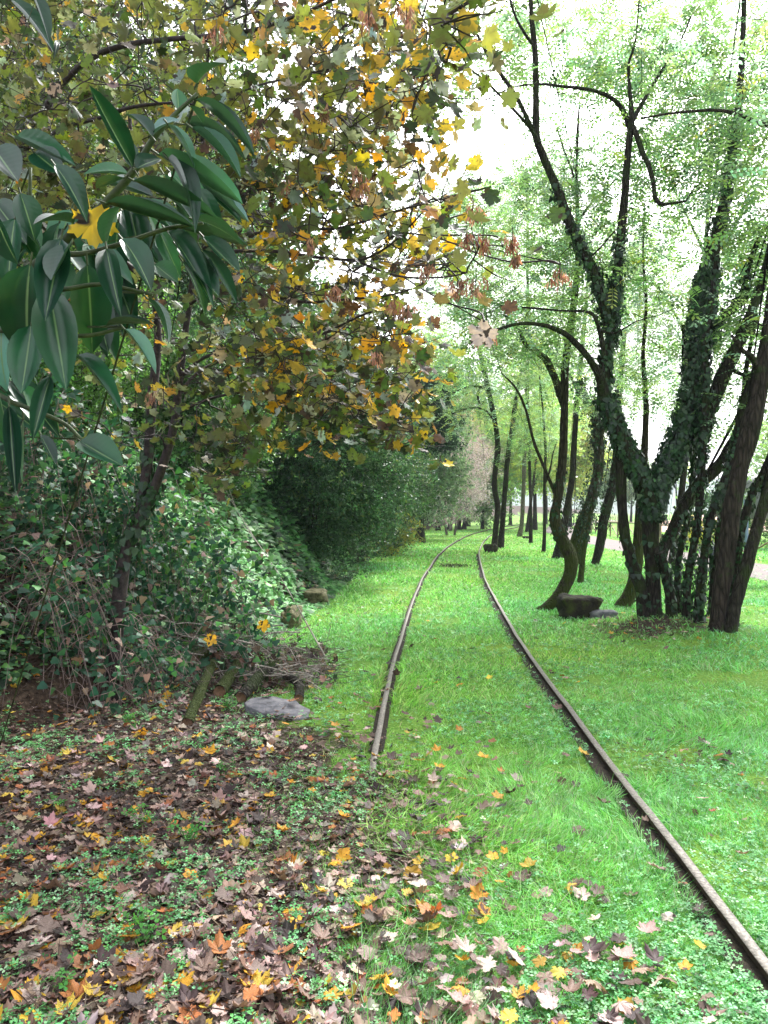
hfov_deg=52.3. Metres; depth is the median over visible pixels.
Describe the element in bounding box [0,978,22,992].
fallen leaf
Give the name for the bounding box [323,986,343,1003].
fallen leaf
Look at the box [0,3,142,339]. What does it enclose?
woodland tree
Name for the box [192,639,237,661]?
log
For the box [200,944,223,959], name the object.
fallen leaf
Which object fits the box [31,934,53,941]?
fallen leaf
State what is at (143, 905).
fallen leaf
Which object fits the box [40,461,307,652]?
bramble
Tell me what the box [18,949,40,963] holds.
fallen leaf
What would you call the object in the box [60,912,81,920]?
fallen leaf
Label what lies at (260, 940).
fallen leaf
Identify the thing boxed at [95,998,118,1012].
fallen leaf
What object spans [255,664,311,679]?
fallen branch
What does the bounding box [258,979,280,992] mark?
fallen leaf
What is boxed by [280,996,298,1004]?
fallen leaf
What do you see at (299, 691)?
log
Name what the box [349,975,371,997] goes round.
fallen leaf
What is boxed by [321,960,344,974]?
fallen leaf
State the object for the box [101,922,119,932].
fallen leaf
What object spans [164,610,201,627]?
fallen branch
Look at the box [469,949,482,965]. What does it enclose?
fallen leaf
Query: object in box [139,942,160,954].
fallen leaf
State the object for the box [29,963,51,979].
fallen leaf
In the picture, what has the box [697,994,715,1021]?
fallen leaf
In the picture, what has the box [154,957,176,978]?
fallen leaf
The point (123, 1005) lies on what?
fallen leaf
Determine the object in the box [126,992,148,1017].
fallen leaf
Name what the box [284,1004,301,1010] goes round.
fallen leaf
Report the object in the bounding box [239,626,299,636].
fallen branch
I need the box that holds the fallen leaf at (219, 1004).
[215,1000,231,1011]
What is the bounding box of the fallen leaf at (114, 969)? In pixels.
[104,965,128,979]
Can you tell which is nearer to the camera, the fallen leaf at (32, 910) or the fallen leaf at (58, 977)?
the fallen leaf at (58, 977)
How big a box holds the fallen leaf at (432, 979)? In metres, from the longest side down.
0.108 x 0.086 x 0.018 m
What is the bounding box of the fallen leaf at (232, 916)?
[220,909,247,921]
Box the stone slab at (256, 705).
[244,696,309,720]
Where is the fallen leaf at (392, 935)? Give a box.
[371,931,397,942]
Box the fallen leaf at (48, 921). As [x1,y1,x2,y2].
[36,913,60,933]
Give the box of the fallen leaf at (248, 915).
[238,905,254,919]
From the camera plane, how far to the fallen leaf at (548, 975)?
2.62 m
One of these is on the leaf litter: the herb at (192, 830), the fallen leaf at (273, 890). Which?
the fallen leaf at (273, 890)
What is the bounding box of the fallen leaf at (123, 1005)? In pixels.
[110,996,137,1011]
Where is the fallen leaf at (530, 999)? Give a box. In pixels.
[516,989,537,1013]
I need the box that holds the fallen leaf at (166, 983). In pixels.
[161,978,173,987]
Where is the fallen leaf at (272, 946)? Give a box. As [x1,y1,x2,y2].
[262,939,283,953]
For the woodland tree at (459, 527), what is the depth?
70.82 m
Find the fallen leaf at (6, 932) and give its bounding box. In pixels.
[0,925,19,934]
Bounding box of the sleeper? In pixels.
[423,562,474,567]
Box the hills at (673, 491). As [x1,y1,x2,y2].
[488,478,719,498]
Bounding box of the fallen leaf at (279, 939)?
[277,936,295,946]
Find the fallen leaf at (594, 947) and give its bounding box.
[582,935,605,953]
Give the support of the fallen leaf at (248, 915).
on the leaf litter
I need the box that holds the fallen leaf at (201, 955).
[189,947,209,961]
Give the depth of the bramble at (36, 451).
7.49 m
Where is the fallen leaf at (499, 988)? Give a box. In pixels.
[485,985,511,992]
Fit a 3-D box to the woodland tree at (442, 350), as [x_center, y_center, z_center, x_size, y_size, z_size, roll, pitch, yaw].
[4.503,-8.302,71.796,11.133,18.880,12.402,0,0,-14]
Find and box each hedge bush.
[10,244,208,450]
[18,208,152,440]
[83,292,294,491]
[89,315,311,514]
[212,328,448,584]
[304,377,449,562]
[376,505,425,556]
[398,428,446,533]
[686,515,715,543]
[703,475,763,538]
[740,468,767,546]
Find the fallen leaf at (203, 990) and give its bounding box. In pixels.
[199,983,214,992]
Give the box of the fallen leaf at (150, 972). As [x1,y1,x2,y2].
[141,968,160,975]
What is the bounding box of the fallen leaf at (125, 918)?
[118,914,134,923]
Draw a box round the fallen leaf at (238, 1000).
[227,997,243,1008]
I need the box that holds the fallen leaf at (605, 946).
[595,939,609,953]
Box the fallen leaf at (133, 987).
[128,984,139,993]
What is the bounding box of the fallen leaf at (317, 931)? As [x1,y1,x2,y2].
[311,920,332,938]
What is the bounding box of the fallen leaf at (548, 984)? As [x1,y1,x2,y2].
[537,981,561,994]
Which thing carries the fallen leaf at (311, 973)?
on the leaf litter
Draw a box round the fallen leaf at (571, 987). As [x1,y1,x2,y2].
[561,977,583,992]
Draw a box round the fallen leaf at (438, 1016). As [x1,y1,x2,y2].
[423,1002,445,1023]
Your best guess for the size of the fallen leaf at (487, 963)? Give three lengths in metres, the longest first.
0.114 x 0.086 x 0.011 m
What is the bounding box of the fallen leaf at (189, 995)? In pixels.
[169,982,197,1006]
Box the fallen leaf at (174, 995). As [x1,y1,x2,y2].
[167,985,191,997]
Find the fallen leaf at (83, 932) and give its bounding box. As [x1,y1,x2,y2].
[79,927,95,939]
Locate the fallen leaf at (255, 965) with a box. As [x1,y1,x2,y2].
[247,957,266,976]
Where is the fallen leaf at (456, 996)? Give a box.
[446,990,477,1003]
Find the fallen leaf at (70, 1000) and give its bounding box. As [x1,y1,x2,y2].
[54,991,83,1014]
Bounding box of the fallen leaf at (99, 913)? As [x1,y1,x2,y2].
[89,909,106,917]
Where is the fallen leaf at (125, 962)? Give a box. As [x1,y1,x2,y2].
[119,957,142,964]
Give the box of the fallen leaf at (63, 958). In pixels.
[60,951,83,964]
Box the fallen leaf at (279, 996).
[274,993,294,1000]
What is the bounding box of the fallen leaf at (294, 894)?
[284,889,305,897]
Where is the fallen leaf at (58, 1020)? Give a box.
[43,1003,65,1023]
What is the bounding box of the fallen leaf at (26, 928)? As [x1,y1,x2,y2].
[13,924,36,933]
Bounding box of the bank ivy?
[0,404,390,689]
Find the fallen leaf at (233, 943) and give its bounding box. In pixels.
[229,936,245,951]
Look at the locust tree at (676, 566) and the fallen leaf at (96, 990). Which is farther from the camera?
the locust tree at (676, 566)
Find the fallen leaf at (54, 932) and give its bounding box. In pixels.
[45,925,67,937]
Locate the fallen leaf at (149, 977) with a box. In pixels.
[140,976,154,985]
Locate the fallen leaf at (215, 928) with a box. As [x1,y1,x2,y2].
[198,921,219,935]
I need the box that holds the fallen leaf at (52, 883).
[40,876,62,888]
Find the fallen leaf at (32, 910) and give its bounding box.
[19,907,39,918]
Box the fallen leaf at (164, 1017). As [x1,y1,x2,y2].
[148,1000,170,1022]
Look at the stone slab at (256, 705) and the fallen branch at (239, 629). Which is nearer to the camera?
the stone slab at (256, 705)
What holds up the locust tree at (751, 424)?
on the ground at (18, 714)
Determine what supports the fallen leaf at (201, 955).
on the fallen leaf at (191, 953)
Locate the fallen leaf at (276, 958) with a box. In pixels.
[264,952,286,971]
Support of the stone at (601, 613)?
on the ground at (18, 714)
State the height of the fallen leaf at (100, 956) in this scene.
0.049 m
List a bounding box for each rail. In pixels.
[368,522,538,778]
[478,522,767,980]
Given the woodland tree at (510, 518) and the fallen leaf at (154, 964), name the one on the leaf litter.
the fallen leaf at (154, 964)
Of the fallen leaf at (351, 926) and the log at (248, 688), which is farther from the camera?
the log at (248, 688)
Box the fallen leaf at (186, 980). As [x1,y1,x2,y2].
[171,970,193,985]
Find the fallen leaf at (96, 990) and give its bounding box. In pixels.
[80,986,99,999]
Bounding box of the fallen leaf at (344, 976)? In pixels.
[327,967,348,985]
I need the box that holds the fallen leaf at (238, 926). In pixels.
[222,917,244,935]
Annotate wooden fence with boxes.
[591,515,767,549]
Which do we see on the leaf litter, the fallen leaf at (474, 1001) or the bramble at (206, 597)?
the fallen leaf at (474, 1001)
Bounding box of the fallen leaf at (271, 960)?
[256,955,275,973]
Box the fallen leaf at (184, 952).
[168,946,186,961]
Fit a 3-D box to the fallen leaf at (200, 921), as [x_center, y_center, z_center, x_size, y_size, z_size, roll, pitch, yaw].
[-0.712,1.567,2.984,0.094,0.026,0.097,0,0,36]
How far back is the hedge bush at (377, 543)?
22.75 m
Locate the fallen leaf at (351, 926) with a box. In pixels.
[341,922,362,928]
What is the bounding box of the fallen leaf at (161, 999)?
[152,994,176,1005]
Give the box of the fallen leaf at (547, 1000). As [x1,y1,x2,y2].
[535,989,564,1009]
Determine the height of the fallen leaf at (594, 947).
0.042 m
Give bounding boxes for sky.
[58,0,767,481]
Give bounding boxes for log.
[181,658,218,726]
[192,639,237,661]
[212,645,246,697]
[234,664,277,702]
[281,671,304,703]
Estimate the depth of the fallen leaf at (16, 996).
2.53 m
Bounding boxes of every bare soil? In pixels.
[368,555,439,751]
[476,554,767,1015]
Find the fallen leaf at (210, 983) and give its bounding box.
[195,972,216,987]
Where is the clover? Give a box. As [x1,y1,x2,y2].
[0,559,767,1023]
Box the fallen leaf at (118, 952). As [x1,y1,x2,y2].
[115,947,127,962]
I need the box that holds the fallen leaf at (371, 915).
[361,907,383,923]
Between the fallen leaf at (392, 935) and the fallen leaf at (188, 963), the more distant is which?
the fallen leaf at (392, 935)
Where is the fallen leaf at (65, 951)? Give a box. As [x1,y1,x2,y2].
[59,947,77,955]
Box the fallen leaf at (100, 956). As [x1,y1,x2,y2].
[89,944,116,967]
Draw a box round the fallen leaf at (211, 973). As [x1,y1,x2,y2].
[200,969,221,989]
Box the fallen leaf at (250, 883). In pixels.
[240,881,255,890]
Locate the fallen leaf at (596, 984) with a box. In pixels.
[583,979,606,992]
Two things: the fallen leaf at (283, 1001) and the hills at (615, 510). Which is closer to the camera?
the fallen leaf at (283, 1001)
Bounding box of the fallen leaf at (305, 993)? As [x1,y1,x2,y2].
[297,980,318,999]
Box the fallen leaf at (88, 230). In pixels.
[67,194,119,248]
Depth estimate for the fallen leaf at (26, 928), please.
2.93 m
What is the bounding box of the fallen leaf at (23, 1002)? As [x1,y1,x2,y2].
[12,997,36,1005]
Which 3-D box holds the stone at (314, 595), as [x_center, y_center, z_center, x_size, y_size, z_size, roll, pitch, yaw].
[-1.183,1.469,13.581,0.451,0.273,0.692,0,0,0]
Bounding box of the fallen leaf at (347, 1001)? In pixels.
[341,996,361,1015]
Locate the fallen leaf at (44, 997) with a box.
[38,991,61,1007]
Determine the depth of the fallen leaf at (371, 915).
2.98 m
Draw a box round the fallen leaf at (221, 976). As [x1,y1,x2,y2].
[214,968,230,982]
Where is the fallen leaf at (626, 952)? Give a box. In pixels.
[611,944,636,958]
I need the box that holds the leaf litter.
[0,542,758,1023]
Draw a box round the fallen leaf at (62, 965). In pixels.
[56,957,73,970]
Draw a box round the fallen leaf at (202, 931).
[190,925,210,938]
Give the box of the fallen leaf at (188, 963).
[174,961,190,974]
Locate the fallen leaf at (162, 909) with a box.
[157,906,176,911]
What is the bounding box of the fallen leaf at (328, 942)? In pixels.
[310,939,332,946]
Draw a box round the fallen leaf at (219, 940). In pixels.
[207,928,231,953]
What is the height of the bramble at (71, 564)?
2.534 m
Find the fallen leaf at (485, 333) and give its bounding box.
[467,319,498,347]
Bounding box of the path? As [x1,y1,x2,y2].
[546,520,767,580]
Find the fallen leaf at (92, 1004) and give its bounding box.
[80,998,108,1009]
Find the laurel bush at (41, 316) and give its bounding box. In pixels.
[0,0,254,745]
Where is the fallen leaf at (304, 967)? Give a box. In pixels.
[297,961,312,970]
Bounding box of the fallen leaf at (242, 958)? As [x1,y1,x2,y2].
[238,952,251,971]
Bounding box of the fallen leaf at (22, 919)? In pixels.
[4,914,29,929]
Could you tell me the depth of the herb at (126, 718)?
5.70 m
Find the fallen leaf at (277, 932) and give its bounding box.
[270,926,287,935]
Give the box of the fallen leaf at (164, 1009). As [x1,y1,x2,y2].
[158,1003,171,1014]
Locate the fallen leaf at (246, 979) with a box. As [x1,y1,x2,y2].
[235,973,251,989]
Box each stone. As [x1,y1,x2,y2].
[280,605,302,628]
[303,587,328,602]
[589,609,617,618]
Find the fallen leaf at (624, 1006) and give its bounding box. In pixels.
[610,999,635,1020]
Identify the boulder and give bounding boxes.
[556,593,602,618]
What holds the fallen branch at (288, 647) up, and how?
on the brushwood at (310, 662)
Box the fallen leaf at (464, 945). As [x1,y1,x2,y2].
[454,932,476,951]
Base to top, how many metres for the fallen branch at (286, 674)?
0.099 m
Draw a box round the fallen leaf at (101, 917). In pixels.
[89,914,110,923]
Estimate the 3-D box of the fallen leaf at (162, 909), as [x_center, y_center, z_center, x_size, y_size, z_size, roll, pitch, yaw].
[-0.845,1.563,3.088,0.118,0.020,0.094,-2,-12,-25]
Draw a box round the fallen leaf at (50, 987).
[40,981,55,996]
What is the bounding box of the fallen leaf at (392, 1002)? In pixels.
[383,996,404,1011]
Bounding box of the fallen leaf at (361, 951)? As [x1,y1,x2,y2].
[356,942,377,959]
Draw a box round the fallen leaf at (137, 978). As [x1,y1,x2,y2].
[126,971,148,984]
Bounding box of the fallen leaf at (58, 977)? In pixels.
[52,973,74,995]
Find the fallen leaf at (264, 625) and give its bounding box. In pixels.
[257,616,269,632]
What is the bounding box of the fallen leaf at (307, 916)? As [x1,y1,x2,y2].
[296,909,315,924]
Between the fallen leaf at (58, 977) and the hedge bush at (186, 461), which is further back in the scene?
the hedge bush at (186, 461)
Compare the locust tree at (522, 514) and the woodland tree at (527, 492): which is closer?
the locust tree at (522, 514)
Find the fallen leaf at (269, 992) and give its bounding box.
[256,985,282,996]
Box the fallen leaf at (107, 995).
[104,987,125,1001]
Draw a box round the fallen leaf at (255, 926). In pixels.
[252,922,269,937]
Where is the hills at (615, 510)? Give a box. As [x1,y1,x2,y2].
[456,489,745,513]
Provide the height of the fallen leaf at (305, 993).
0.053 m
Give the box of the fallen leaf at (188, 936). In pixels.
[174,930,192,947]
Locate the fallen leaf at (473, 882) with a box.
[462,876,481,888]
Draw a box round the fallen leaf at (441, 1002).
[434,997,457,1010]
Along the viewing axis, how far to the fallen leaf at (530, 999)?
2.49 m
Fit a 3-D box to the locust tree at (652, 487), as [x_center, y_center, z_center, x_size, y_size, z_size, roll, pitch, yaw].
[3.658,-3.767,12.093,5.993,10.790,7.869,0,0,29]
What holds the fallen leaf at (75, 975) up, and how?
on the leaf litter
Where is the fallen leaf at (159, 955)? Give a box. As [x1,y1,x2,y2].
[154,950,177,958]
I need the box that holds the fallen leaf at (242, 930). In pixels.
[238,923,251,937]
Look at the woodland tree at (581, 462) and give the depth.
82.73 m
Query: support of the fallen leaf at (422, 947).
on the leaf litter
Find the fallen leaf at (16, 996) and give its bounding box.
[10,986,24,1001]
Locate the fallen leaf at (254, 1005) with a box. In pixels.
[247,989,258,1011]
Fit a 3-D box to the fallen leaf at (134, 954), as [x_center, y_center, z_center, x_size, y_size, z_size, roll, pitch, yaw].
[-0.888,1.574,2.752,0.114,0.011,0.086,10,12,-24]
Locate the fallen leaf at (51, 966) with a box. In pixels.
[44,954,70,970]
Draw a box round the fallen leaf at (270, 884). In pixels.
[261,882,276,890]
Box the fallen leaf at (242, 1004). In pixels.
[232,999,253,1006]
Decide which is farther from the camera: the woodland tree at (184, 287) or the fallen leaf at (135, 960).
the woodland tree at (184, 287)
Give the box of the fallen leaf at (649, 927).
[636,919,659,932]
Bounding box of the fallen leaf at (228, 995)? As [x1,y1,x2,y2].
[216,992,236,1002]
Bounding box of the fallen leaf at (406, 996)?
[394,981,418,1004]
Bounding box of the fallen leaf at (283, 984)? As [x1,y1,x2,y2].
[271,980,293,990]
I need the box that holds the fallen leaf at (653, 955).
[644,942,666,964]
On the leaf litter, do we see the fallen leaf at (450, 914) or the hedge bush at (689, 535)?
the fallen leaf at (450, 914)
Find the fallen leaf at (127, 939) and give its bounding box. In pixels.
[115,925,130,947]
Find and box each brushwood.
[174,579,361,692]
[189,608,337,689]
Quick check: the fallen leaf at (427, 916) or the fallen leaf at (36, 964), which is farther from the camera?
the fallen leaf at (427, 916)
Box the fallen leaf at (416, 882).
[408,878,425,886]
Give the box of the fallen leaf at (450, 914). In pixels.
[437,909,457,917]
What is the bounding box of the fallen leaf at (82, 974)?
[76,964,100,976]
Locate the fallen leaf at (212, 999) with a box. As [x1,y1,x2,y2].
[199,989,221,1007]
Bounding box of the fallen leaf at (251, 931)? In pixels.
[237,926,257,944]
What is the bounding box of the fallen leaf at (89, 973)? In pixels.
[82,969,104,985]
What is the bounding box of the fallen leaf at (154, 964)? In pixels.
[135,960,156,974]
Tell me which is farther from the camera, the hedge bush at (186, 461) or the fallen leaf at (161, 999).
the hedge bush at (186, 461)
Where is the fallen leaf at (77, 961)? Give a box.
[73,952,97,970]
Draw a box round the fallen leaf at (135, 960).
[127,956,146,965]
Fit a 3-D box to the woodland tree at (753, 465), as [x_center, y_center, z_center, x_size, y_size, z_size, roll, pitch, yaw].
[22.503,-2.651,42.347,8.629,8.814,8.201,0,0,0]
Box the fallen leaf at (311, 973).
[296,964,316,982]
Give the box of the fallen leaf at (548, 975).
[535,967,559,984]
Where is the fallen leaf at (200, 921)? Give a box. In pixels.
[189,916,210,927]
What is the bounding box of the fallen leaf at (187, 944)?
[182,935,203,951]
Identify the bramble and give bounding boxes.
[0,361,286,681]
[0,439,297,690]
[0,503,249,714]
[0,511,234,730]
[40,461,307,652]
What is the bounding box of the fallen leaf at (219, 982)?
[217,975,239,987]
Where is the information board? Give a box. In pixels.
[743,474,767,551]
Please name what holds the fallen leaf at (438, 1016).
on the leaf litter
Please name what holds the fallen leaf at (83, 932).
on the leaf litter
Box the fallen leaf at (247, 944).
[237,943,259,953]
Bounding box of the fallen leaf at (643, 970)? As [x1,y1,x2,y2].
[631,967,653,974]
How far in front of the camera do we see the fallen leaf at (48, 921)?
2.93 m
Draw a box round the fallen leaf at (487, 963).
[474,955,496,971]
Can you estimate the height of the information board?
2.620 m
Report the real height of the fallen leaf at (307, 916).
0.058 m
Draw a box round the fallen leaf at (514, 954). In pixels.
[507,946,524,964]
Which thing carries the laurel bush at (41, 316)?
on the ground at (18, 714)
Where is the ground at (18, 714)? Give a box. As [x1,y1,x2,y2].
[0,466,767,1023]
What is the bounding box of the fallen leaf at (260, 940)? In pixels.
[245,930,268,950]
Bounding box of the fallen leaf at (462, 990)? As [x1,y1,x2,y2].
[450,982,469,995]
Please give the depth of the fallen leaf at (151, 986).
2.60 m
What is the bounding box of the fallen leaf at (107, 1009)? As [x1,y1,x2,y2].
[91,1000,119,1014]
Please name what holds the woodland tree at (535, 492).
on the ground at (18, 714)
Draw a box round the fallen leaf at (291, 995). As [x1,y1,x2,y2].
[272,982,297,999]
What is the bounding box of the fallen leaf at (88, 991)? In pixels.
[82,979,103,996]
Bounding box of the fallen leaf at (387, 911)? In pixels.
[378,906,399,920]
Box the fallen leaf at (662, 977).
[653,974,676,983]
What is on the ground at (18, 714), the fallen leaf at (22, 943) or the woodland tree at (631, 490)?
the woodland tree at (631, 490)
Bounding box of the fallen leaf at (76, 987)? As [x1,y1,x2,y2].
[59,976,88,998]
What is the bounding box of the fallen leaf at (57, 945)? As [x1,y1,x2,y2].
[47,936,73,954]
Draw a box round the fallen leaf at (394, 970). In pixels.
[385,966,405,977]
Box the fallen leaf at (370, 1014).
[352,1007,381,1023]
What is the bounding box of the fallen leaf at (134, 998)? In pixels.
[127,989,149,1008]
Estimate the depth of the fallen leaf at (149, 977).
2.63 m
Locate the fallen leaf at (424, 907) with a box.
[417,902,437,918]
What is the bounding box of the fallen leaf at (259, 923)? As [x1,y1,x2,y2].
[246,919,266,929]
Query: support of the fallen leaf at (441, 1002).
on the leaf litter
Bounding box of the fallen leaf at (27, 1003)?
[10,1000,31,1012]
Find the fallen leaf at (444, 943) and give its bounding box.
[434,940,453,946]
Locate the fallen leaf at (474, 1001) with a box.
[455,996,477,1017]
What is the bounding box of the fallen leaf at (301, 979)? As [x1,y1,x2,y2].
[287,974,305,993]
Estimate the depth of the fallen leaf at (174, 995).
2.55 m
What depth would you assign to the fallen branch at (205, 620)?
8.21 m
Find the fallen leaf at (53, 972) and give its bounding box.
[44,967,70,977]
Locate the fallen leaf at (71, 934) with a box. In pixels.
[66,931,83,940]
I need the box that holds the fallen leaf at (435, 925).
[418,922,440,930]
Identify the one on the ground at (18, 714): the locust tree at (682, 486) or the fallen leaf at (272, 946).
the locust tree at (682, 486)
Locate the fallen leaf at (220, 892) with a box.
[214,885,233,903]
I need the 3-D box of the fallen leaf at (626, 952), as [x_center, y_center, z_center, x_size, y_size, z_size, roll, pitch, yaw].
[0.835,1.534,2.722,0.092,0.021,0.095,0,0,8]
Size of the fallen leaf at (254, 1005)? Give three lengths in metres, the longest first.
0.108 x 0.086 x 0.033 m
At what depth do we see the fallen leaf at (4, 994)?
2.56 m
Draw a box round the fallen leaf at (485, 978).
[478,976,493,983]
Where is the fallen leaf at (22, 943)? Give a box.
[10,939,34,955]
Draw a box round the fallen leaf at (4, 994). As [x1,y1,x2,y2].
[0,988,15,997]
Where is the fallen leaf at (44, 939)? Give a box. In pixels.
[27,935,51,945]
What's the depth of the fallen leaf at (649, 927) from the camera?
2.89 m
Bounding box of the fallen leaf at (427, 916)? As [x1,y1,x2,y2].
[415,909,437,922]
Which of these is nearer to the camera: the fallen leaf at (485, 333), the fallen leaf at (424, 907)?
the fallen leaf at (424, 907)
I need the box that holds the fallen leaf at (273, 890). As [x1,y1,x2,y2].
[266,888,284,898]
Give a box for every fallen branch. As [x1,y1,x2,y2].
[151,640,203,660]
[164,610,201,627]
[166,610,253,646]
[175,569,251,666]
[205,592,282,621]
[206,624,282,633]
[207,621,253,657]
[214,663,300,688]
[215,663,287,679]
[226,489,324,656]
[231,627,302,663]
[236,648,319,679]
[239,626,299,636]
[247,639,294,659]
[250,667,314,677]
[254,649,317,680]
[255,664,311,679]
[265,633,325,667]
[266,635,305,657]
[270,646,324,674]
[286,659,321,689]
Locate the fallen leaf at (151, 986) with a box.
[143,980,165,993]
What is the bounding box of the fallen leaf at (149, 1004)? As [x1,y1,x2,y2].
[130,997,162,1010]
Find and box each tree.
[0,0,267,453]
[0,0,571,700]
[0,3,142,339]
[4,5,170,285]
[57,1,166,280]
[61,30,323,413]
[92,0,326,385]
[163,128,360,409]
[283,253,413,400]
[376,0,767,617]
[385,88,672,610]
[386,321,489,523]
[389,365,491,538]
[390,151,601,542]
[392,365,473,542]
[400,272,577,547]
[424,425,514,534]
[435,491,446,530]
[437,394,520,528]
[441,326,515,525]
[449,391,487,530]
[457,470,485,529]
[462,469,486,528]
[466,310,607,536]
[472,0,767,563]
[474,336,593,529]
[484,402,585,531]
[485,342,590,552]
[494,228,676,558]
[501,402,531,524]
[516,205,683,564]
[517,460,585,523]
[538,397,612,526]
[547,441,628,507]
[560,304,666,582]
[575,205,718,563]
[576,444,653,506]
[591,203,726,607]
[607,44,767,631]
[608,207,767,622]
[615,457,652,521]
[625,243,766,616]
[648,424,711,512]
[689,0,767,632]
[715,405,767,536]
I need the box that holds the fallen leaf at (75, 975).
[54,969,79,982]
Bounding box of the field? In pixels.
[662,515,765,531]
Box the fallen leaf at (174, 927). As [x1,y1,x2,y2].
[164,922,188,937]
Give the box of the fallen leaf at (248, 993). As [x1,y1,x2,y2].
[243,983,264,1001]
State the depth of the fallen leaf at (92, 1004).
2.50 m
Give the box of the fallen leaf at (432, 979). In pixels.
[418,975,439,984]
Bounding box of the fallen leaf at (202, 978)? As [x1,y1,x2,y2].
[192,972,218,981]
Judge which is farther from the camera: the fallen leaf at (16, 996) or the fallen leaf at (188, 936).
the fallen leaf at (188, 936)
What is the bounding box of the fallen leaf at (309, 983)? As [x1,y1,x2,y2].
[297,978,321,990]
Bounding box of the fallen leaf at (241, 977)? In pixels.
[228,973,246,980]
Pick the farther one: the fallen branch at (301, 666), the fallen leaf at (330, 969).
the fallen branch at (301, 666)
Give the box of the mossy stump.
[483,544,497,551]
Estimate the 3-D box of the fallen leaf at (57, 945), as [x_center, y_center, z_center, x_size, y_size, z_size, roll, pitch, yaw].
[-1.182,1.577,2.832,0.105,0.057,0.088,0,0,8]
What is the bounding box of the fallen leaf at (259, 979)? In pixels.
[243,968,273,988]
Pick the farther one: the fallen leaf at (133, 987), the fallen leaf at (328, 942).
the fallen leaf at (328, 942)
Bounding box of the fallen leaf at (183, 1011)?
[175,1004,201,1023]
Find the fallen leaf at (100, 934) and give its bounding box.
[91,931,113,941]
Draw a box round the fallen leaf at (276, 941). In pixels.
[269,934,290,945]
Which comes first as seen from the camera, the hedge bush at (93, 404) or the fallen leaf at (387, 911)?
the fallen leaf at (387, 911)
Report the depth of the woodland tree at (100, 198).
14.69 m
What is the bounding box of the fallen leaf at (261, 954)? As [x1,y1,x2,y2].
[255,950,269,959]
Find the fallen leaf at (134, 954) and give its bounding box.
[124,949,139,966]
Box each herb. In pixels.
[35,951,77,995]
[50,794,65,806]
[116,900,166,945]
[120,711,139,730]
[121,803,156,829]
[166,819,205,841]
[216,758,235,774]
[222,693,236,710]
[319,942,349,962]
[351,910,369,929]
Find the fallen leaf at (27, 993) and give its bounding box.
[19,980,49,1002]
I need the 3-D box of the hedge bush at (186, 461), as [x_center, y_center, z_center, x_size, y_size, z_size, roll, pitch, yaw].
[-3.180,-1.567,13.160,4.007,3.504,4.222,0,0,0]
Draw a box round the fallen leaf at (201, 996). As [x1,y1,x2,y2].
[195,993,218,1003]
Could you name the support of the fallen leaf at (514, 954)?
on the leaf litter
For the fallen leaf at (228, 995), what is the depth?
2.52 m
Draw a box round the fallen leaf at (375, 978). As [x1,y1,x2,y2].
[368,969,392,979]
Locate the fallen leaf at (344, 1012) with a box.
[337,1002,353,1019]
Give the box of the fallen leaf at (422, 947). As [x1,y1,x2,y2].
[403,942,432,959]
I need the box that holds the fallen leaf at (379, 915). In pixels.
[365,904,385,924]
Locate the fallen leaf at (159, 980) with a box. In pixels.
[152,971,163,988]
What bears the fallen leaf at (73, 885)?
on the leaf litter
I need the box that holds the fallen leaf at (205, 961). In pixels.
[194,948,218,971]
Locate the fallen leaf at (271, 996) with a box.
[259,985,274,1000]
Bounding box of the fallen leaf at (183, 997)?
[180,989,202,1007]
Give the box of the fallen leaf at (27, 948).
[19,939,44,951]
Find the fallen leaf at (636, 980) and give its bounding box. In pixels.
[619,977,648,984]
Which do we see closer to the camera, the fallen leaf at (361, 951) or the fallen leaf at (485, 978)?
the fallen leaf at (485, 978)
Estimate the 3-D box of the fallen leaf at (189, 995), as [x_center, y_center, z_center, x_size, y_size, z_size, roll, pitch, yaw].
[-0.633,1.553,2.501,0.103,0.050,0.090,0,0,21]
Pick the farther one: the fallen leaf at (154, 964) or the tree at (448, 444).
the tree at (448, 444)
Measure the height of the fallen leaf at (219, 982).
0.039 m
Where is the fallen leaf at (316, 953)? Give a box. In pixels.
[304,943,329,963]
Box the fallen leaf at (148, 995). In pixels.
[145,988,161,998]
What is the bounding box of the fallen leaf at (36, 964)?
[32,954,56,971]
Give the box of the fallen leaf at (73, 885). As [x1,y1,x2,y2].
[67,881,90,886]
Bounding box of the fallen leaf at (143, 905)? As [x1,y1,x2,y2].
[132,903,153,913]
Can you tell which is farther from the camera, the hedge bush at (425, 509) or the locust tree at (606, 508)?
the hedge bush at (425, 509)
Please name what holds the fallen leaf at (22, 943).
on the leaf litter
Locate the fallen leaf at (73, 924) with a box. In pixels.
[70,918,92,929]
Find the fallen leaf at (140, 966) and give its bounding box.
[131,958,152,977]
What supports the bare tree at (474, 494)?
on the ground at (18, 714)
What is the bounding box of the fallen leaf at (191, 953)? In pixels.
[186,947,204,964]
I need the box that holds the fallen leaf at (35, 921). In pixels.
[27,914,44,926]
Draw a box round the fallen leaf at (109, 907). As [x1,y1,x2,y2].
[103,904,126,911]
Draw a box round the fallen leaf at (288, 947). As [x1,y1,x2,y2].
[272,942,293,954]
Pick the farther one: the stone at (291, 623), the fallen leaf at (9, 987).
the stone at (291, 623)
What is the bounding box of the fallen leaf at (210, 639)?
[203,633,216,646]

